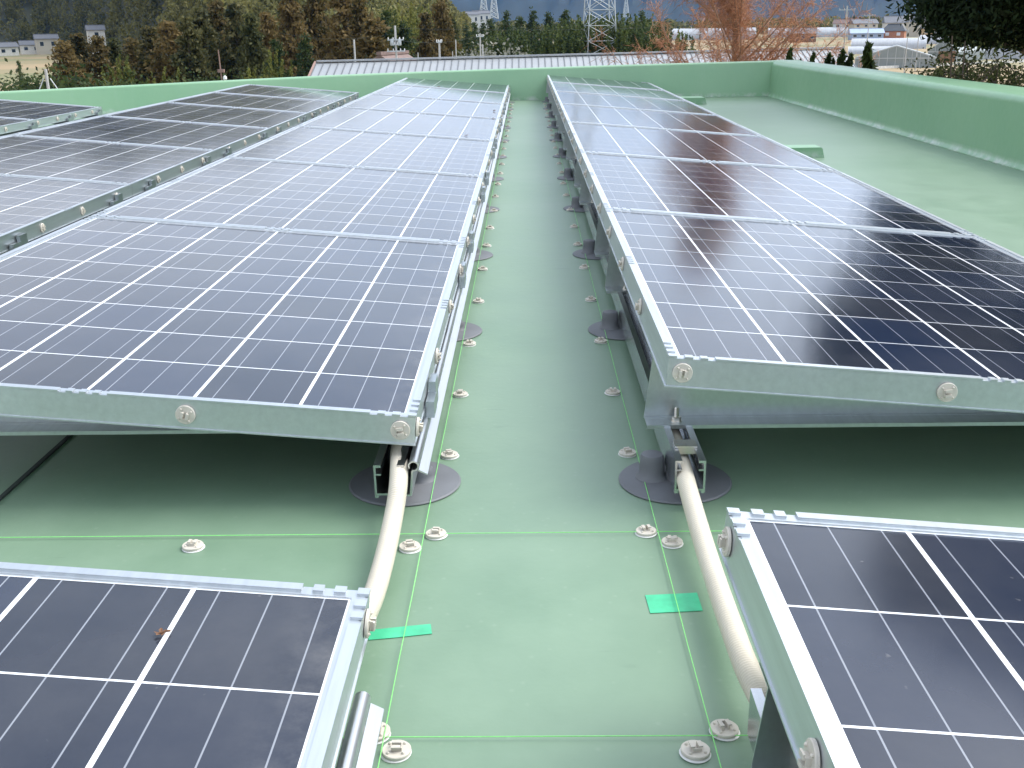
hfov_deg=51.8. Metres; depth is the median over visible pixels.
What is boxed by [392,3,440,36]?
bamboo clump
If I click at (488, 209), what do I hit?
pedestal
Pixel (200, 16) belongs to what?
cedar tree
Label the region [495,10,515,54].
evergreen tree
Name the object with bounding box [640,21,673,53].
bamboo clump
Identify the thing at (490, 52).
pale tree
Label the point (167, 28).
cedar tree
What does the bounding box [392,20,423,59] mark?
evergreen tree
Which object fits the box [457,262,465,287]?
wedge bracket
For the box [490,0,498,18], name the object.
lattice pylon
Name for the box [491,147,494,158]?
wedge bracket
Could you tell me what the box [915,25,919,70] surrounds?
utility pole
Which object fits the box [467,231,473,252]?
wedge bracket
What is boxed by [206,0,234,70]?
cedar tree
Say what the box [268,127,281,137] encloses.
wedge bracket
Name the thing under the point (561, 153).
pedestal
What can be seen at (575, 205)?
pedestal
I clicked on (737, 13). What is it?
bare redwood
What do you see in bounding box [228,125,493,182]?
solar module
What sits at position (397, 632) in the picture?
tape strip
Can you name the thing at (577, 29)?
overhead wire
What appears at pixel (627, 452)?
floor clip
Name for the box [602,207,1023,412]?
solar module
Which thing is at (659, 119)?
solar module
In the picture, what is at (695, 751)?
floor clip
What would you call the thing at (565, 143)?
wedge bracket
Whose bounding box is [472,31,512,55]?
bamboo clump
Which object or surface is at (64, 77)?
broadleaf tree
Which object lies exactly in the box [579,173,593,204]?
wedge bracket
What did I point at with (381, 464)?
mounting rail
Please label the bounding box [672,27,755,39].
greenhouse
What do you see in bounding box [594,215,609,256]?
wedge bracket
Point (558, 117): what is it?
wedge bracket
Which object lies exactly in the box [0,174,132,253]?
solar module
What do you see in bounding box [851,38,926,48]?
greenhouse
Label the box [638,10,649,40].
evergreen tree
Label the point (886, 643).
solar module
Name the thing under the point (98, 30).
house
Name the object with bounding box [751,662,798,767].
wedge bracket
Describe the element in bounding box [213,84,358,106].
solar module
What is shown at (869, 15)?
utility pole
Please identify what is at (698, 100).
roof block
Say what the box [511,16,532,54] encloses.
evergreen tree
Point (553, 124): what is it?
pedestal
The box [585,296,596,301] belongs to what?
floor clip
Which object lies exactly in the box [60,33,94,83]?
cedar tree
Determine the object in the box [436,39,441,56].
utility pole
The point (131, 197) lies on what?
mounting rail
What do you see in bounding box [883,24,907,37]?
house
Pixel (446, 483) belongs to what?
pedestal
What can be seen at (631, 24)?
bamboo clump
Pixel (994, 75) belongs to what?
leafy shrub
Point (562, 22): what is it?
bamboo clump
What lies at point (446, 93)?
solar module
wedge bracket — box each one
[0,233,27,254]
[0,373,437,435]
[14,122,37,131]
[53,115,73,123]
[82,109,102,117]
[96,193,122,212]
[133,179,155,196]
[192,156,210,170]
[215,148,231,160]
[254,133,267,143]
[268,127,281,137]
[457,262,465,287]
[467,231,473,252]
[480,186,484,201]
[484,171,488,185]
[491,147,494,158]
[549,90,552,102]
[553,100,557,115]
[556,111,559,126]
[558,116,564,132]
[563,129,567,149]
[566,137,576,159]
[574,160,581,187]
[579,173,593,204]
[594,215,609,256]
[605,244,627,293]
[644,352,1023,428]
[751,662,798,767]
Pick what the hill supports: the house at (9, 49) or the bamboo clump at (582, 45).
the house at (9, 49)
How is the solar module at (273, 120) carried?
on the mounting rail at (131, 197)
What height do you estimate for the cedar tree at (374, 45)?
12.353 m
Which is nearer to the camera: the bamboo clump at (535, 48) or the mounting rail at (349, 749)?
the mounting rail at (349, 749)
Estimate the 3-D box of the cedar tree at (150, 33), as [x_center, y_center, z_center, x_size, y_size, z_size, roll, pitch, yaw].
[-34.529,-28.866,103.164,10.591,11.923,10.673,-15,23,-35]
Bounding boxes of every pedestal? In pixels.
[349,460,460,506]
[450,320,481,340]
[474,247,492,260]
[480,203,499,212]
[489,173,503,181]
[497,152,506,158]
[543,103,551,109]
[545,111,554,117]
[547,121,557,127]
[550,132,561,140]
[553,148,565,157]
[557,168,574,180]
[563,196,584,211]
[573,239,599,259]
[588,310,624,339]
[619,450,731,504]
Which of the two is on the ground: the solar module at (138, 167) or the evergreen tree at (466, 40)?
the evergreen tree at (466, 40)
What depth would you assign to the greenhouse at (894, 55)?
222.15 m
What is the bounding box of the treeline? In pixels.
[484,14,888,37]
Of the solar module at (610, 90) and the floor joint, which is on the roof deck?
the floor joint
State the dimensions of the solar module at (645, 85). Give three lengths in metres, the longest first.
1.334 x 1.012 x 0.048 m
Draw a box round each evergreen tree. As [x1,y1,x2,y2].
[14,60,25,81]
[260,38,293,77]
[288,32,314,76]
[378,4,399,50]
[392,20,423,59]
[461,23,475,55]
[468,22,479,55]
[473,20,488,53]
[478,18,501,57]
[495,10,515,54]
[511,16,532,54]
[524,6,541,47]
[538,11,556,46]
[554,9,575,34]
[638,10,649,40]
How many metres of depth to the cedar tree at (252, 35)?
90.47 m
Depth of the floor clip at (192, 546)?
1.50 m
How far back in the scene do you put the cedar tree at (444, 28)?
120.32 m
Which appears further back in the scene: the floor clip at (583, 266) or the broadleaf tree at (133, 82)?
the broadleaf tree at (133, 82)
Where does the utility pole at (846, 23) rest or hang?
on the ground
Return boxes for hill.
[0,0,344,67]
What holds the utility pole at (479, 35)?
on the ground
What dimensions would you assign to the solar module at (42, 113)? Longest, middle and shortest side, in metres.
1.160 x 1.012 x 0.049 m
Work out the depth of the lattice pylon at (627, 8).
1685.41 m
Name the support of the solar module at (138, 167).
on the mounting rail at (131, 197)
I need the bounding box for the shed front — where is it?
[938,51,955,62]
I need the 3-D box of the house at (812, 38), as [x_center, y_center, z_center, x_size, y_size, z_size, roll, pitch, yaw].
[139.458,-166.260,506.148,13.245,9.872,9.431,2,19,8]
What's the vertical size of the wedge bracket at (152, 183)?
0.107 m
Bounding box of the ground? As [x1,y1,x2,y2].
[0,26,1023,88]
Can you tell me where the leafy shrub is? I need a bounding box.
[897,25,1023,86]
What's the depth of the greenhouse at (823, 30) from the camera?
652.56 m
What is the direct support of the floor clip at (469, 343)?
on the roof deck
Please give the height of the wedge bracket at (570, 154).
0.107 m
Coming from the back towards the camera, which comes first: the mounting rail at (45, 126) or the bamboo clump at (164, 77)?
the bamboo clump at (164, 77)
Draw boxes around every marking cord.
[0,531,689,537]
[343,735,747,737]
[377,117,507,767]
[546,103,721,767]
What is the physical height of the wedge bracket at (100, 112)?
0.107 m
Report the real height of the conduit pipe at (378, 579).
0.064 m
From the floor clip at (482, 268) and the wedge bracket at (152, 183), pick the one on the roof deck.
the floor clip at (482, 268)
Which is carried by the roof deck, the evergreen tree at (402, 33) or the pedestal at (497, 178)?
the pedestal at (497, 178)
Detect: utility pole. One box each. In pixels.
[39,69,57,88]
[353,40,355,61]
[387,26,404,60]
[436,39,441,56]
[476,33,483,55]
[839,6,854,48]
[864,14,873,39]
[904,14,909,71]
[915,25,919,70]
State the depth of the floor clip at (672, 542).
1.49 m
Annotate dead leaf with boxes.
[154,628,170,635]
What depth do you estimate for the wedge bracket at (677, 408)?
1.73 m
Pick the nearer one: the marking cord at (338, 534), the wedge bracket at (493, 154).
the marking cord at (338, 534)
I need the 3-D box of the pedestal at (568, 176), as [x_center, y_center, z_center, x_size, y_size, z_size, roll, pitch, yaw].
[0.307,-1.013,5.058,0.181,0.047,0.181,-1,19,1]
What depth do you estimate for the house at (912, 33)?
613.02 m
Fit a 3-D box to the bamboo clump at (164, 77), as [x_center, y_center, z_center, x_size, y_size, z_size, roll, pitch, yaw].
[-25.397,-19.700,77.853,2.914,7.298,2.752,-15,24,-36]
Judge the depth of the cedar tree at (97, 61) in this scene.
96.14 m
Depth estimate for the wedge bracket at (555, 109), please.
7.64 m
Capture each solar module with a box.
[0,99,101,125]
[0,117,35,133]
[0,134,216,195]
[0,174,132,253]
[0,215,464,445]
[0,562,375,767]
[13,115,270,159]
[93,156,484,258]
[103,102,308,135]
[165,92,336,118]
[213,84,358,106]
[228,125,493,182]
[299,106,499,146]
[343,93,503,122]
[372,84,507,105]
[393,78,509,92]
[546,75,663,89]
[549,81,685,100]
[553,90,717,114]
[558,103,762,135]
[566,121,835,170]
[578,151,975,235]
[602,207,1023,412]
[717,507,1023,767]
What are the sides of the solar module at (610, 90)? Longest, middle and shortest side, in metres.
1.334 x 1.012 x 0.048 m
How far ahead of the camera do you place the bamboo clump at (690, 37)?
142.27 m
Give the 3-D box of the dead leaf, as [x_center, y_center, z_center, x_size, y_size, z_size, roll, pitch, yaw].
[-0.331,0.235,0.993,0.014,0.004,0.013,-1,19,1]
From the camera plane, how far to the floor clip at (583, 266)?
3.19 m
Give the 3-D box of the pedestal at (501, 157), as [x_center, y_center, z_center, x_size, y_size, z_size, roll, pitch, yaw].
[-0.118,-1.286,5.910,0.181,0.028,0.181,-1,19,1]
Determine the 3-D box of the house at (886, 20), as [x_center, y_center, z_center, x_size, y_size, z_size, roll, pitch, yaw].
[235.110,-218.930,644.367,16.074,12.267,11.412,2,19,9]
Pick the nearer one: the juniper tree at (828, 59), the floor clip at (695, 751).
the floor clip at (695, 751)
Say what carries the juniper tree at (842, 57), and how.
on the ground
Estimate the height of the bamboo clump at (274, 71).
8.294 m
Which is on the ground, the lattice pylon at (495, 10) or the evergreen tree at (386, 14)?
the evergreen tree at (386, 14)
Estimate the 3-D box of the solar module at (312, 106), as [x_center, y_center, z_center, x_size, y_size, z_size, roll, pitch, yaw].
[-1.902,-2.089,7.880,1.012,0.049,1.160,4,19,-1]
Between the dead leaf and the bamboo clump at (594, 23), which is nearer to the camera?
the dead leaf
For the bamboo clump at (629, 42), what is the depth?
139.20 m
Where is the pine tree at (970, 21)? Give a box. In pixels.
[886,0,1023,56]
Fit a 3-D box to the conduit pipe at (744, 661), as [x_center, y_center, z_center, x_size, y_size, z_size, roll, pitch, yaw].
[0.256,0.260,1.248,0.035,0.047,1.199,-1,19,1]
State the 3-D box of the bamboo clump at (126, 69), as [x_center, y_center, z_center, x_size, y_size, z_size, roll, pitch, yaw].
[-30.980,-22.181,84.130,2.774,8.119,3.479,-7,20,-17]
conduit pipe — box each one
[365,444,407,617]
[671,429,767,701]
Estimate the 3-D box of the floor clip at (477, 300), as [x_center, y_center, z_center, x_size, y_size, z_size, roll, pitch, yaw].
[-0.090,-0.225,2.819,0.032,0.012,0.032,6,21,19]
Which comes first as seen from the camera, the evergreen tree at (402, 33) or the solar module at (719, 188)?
the solar module at (719, 188)
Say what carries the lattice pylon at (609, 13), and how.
on the ground
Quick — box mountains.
[450,0,916,26]
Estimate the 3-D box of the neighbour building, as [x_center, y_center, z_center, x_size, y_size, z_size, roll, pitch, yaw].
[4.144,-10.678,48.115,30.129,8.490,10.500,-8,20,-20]
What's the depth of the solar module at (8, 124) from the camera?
6.90 m
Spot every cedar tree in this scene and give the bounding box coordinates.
[34,38,98,88]
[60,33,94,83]
[80,35,119,85]
[105,37,124,83]
[116,36,144,84]
[131,25,168,83]
[141,20,191,83]
[167,15,217,82]
[187,7,228,80]
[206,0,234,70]
[211,1,257,80]
[233,12,272,78]
[258,11,293,74]
[274,0,317,75]
[296,0,338,65]
[312,0,368,62]
[341,0,373,59]
[346,16,394,61]
[411,12,444,59]
[430,0,461,59]
[448,17,463,58]
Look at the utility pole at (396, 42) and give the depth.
58.55 m
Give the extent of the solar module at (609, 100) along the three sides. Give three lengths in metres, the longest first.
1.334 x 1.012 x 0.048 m
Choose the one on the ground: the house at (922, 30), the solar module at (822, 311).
the house at (922, 30)
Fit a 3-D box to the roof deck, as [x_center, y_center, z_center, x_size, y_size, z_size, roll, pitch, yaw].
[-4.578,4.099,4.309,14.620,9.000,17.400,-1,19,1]
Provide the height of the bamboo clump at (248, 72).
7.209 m
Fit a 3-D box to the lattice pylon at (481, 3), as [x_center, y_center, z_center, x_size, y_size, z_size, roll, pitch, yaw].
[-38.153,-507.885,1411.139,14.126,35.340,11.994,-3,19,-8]
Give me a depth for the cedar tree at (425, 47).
113.11 m
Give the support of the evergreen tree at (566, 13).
on the ground
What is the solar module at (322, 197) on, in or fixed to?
on the wedge bracket at (470, 248)
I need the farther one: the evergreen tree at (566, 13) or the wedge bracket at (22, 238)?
the evergreen tree at (566, 13)
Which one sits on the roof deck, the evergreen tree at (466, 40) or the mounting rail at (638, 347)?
the mounting rail at (638, 347)
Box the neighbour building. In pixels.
[308,47,855,75]
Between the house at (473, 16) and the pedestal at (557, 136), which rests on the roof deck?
the pedestal at (557, 136)
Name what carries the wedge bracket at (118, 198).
attached to the mounting rail at (131, 197)
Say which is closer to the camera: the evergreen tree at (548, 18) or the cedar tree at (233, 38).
the cedar tree at (233, 38)
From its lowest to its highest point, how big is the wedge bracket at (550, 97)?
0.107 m
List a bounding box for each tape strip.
[368,624,431,639]
[645,593,702,612]
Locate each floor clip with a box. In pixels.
[182,539,204,552]
[362,722,390,744]
[381,740,411,762]
[399,539,420,553]
[426,526,447,539]
[440,449,458,459]
[452,389,467,397]
[462,339,475,346]
[473,297,483,303]
[477,266,487,270]
[579,264,588,268]
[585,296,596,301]
[594,337,607,343]
[605,387,620,395]
[618,447,636,457]
[635,524,656,537]
[661,535,682,548]
[679,740,710,763]
[709,719,739,740]
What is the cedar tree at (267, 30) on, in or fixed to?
on the ground
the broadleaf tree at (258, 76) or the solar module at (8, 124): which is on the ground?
the broadleaf tree at (258, 76)
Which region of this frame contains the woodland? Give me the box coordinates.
[0,0,476,59]
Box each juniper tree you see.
[785,47,793,59]
[809,50,816,61]
[824,52,832,63]
[837,47,848,65]
[845,52,853,66]
[859,40,878,69]
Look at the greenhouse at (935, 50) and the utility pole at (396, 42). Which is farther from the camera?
the greenhouse at (935, 50)
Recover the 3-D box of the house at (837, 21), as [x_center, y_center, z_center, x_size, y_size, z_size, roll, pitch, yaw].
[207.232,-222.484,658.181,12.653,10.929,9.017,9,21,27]
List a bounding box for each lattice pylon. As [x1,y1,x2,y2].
[480,0,486,9]
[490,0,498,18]
[581,0,615,54]
[623,0,628,17]
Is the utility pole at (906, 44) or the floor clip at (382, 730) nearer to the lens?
the floor clip at (382, 730)
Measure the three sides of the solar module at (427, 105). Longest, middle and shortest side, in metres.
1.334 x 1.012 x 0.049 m
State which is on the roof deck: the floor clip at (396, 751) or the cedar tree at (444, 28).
the floor clip at (396, 751)
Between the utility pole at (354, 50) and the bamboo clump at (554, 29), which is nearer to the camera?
the utility pole at (354, 50)
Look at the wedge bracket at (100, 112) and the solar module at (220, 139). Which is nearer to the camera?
the solar module at (220, 139)
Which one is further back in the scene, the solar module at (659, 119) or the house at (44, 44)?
the house at (44, 44)
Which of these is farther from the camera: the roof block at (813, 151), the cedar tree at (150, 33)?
the cedar tree at (150, 33)
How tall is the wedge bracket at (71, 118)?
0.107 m
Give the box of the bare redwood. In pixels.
[582,0,879,67]
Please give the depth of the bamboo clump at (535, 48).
137.84 m
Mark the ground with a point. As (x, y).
(32, 61)
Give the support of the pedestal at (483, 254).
on the roof deck
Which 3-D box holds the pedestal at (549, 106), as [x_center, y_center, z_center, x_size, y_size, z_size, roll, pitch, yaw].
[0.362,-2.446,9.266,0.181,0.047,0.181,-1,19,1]
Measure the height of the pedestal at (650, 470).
0.047 m
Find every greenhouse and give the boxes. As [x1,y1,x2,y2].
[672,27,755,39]
[768,27,847,37]
[848,46,890,53]
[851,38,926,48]
[855,45,936,67]
[919,35,940,43]
[928,42,984,61]
[984,48,1023,58]
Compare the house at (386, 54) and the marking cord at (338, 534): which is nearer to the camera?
the marking cord at (338, 534)
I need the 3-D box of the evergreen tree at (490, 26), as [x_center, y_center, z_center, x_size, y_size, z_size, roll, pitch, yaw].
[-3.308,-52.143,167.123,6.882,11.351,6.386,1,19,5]
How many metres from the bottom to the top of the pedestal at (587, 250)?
0.047 m
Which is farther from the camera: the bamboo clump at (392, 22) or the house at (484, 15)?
the house at (484, 15)
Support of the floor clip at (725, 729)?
on the roof deck
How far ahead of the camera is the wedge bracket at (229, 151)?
5.31 m
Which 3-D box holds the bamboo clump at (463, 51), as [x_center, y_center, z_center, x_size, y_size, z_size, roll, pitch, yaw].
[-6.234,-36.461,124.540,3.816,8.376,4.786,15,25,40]
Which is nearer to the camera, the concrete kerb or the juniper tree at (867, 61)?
the juniper tree at (867, 61)
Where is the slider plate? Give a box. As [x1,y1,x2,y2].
[673,439,696,453]
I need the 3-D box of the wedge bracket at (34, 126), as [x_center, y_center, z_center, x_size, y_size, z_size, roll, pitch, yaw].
[-3.712,-1.738,7.039,1.028,0.107,0.137,-1,19,1]
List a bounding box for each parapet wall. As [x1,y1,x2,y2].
[0,60,800,112]
[767,60,1023,171]
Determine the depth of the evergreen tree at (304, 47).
82.30 m
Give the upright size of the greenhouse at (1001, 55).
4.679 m
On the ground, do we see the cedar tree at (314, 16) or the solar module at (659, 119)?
the cedar tree at (314, 16)
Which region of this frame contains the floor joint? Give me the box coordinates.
[0,435,72,500]
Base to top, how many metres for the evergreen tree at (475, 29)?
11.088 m
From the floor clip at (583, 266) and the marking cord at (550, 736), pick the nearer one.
the marking cord at (550, 736)
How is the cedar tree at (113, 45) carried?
on the ground
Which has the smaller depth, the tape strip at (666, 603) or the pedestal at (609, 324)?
the tape strip at (666, 603)
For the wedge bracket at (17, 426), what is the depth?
1.73 m
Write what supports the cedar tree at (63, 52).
on the ground
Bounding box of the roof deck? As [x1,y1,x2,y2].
[0,96,1023,767]
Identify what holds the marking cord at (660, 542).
on the roof deck
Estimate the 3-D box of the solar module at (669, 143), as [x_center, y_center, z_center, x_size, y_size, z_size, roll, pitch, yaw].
[0.765,-1.058,4.717,1.012,0.048,1.334,4,19,-1]
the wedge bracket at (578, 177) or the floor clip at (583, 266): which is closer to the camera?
the floor clip at (583, 266)
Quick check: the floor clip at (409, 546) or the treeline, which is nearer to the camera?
the floor clip at (409, 546)
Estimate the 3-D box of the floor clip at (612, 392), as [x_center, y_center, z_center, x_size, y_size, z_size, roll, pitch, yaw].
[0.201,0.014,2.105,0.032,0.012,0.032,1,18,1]
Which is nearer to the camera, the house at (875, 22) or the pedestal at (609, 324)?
the pedestal at (609, 324)
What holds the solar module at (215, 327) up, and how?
on the wedge bracket at (17, 426)
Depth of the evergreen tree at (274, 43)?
85.67 m
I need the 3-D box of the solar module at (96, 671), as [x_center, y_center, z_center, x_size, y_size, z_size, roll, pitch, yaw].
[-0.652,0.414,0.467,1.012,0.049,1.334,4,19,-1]
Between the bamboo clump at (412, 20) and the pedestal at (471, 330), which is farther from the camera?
the bamboo clump at (412, 20)
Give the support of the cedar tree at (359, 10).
on the ground
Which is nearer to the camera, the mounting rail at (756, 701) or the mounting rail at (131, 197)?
the mounting rail at (756, 701)
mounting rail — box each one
[2,114,103,135]
[28,103,346,242]
[335,691,383,767]
[373,92,510,497]
[551,103,705,492]
[747,688,764,753]
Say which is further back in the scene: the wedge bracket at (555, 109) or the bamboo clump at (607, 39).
the bamboo clump at (607, 39)
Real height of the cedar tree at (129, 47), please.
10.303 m
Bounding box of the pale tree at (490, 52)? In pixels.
[454,32,532,58]
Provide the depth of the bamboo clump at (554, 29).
141.60 m
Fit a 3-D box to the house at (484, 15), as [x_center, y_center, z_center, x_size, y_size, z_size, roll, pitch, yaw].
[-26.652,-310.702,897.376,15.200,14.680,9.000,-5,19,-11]
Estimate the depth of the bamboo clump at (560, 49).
139.59 m
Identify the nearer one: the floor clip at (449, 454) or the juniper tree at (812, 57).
the floor clip at (449, 454)
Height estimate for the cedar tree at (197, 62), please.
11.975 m
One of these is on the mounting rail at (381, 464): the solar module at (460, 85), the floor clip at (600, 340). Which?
the solar module at (460, 85)
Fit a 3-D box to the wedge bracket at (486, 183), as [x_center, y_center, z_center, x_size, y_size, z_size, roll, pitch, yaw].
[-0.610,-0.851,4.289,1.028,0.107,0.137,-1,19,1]
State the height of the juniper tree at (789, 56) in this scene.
9.409 m
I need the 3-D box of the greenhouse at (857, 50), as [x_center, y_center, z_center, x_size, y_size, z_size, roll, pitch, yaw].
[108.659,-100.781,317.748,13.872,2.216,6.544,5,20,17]
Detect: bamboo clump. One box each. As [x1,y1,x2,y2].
[101,53,135,85]
[147,66,179,83]
[242,66,268,78]
[262,48,292,77]
[378,6,416,48]
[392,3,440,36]
[397,2,432,53]
[450,39,479,58]
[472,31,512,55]
[489,28,529,57]
[497,31,544,57]
[522,25,557,56]
[532,21,580,56]
[546,17,582,55]
[557,14,604,55]
[577,13,618,49]
[588,15,637,54]
[602,12,653,52]
[619,18,672,54]
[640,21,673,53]
[655,27,692,52]
[679,32,700,52]
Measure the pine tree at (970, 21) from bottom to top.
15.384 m
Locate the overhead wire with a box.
[404,8,842,29]
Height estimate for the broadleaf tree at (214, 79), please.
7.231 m
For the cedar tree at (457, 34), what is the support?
on the ground
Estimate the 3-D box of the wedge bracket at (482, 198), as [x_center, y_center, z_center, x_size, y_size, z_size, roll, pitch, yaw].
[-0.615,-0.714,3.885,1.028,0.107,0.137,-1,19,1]
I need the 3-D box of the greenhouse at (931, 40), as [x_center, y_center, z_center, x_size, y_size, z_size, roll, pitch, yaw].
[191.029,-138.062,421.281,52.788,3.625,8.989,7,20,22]
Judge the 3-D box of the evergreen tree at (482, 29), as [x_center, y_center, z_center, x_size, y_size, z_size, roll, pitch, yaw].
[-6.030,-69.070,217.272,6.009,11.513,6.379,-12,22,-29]
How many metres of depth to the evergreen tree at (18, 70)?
148.67 m
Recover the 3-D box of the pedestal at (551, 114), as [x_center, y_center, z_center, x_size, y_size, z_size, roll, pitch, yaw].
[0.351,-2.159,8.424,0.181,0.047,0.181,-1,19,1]
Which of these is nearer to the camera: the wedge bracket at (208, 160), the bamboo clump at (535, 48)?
the wedge bracket at (208, 160)
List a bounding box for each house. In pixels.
[0,42,19,55]
[18,40,35,54]
[33,34,58,54]
[85,24,106,52]
[374,50,412,60]
[465,11,479,28]
[472,10,489,26]
[788,27,817,42]
[832,19,850,26]
[847,18,878,36]
[847,28,884,39]
[882,15,905,27]
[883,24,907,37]
[905,16,925,36]
[920,23,936,34]
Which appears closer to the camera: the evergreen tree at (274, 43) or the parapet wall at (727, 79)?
the parapet wall at (727, 79)
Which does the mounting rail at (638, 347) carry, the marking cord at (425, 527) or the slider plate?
the slider plate
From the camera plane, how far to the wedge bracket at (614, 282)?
2.59 m
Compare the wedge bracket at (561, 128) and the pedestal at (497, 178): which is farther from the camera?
the wedge bracket at (561, 128)
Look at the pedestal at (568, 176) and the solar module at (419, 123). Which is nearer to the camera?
the pedestal at (568, 176)
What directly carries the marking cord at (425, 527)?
on the roof deck
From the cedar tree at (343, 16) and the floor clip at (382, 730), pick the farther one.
the cedar tree at (343, 16)
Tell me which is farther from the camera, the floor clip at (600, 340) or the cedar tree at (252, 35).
the cedar tree at (252, 35)
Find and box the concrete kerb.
[876,60,1023,68]
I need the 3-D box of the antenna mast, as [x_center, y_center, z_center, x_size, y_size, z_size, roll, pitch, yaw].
[-3.570,-3.644,13.056,0.105,0.947,0.050,-1,19,1]
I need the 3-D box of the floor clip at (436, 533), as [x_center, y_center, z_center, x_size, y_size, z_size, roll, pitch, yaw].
[-0.110,0.215,1.528,0.032,0.012,0.032,1,18,11]
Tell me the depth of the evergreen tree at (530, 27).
173.73 m
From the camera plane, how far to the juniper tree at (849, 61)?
12.78 m
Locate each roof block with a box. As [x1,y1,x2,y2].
[679,96,705,104]
[785,145,823,157]
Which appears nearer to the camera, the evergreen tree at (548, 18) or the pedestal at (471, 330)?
the pedestal at (471, 330)
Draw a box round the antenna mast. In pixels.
[217,50,226,79]
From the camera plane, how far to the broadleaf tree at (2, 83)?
73.39 m
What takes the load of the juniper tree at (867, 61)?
on the ground
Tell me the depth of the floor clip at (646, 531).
1.52 m
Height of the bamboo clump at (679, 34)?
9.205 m
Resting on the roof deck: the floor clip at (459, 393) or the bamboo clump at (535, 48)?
the floor clip at (459, 393)
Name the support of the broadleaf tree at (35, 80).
on the ground
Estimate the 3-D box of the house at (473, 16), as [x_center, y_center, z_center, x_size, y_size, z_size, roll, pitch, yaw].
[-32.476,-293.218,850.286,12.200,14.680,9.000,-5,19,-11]
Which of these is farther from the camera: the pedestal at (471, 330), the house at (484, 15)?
the house at (484, 15)
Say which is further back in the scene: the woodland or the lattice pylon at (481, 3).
the lattice pylon at (481, 3)
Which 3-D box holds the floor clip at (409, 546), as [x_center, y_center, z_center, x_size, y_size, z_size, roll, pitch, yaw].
[-0.144,0.228,1.491,0.032,0.012,0.032,-4,19,-12]
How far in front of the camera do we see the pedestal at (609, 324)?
2.52 m
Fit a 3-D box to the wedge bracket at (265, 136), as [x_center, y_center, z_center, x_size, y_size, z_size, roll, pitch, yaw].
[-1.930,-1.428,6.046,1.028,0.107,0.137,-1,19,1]
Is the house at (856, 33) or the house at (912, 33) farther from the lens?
the house at (912, 33)
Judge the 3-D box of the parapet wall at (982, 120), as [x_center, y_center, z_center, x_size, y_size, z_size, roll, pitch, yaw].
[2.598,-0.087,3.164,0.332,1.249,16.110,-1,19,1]
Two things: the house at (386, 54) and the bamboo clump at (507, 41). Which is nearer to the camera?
the house at (386, 54)
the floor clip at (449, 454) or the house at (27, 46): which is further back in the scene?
the house at (27, 46)
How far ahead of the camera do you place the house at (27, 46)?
507.81 m
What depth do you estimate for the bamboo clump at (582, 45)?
141.12 m
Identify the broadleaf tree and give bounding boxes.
[0,59,105,90]
[0,72,60,90]
[4,58,135,90]
[100,67,185,85]
[169,67,242,82]
[234,67,279,79]
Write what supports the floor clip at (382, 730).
on the roof deck
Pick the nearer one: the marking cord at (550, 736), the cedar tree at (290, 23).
the marking cord at (550, 736)

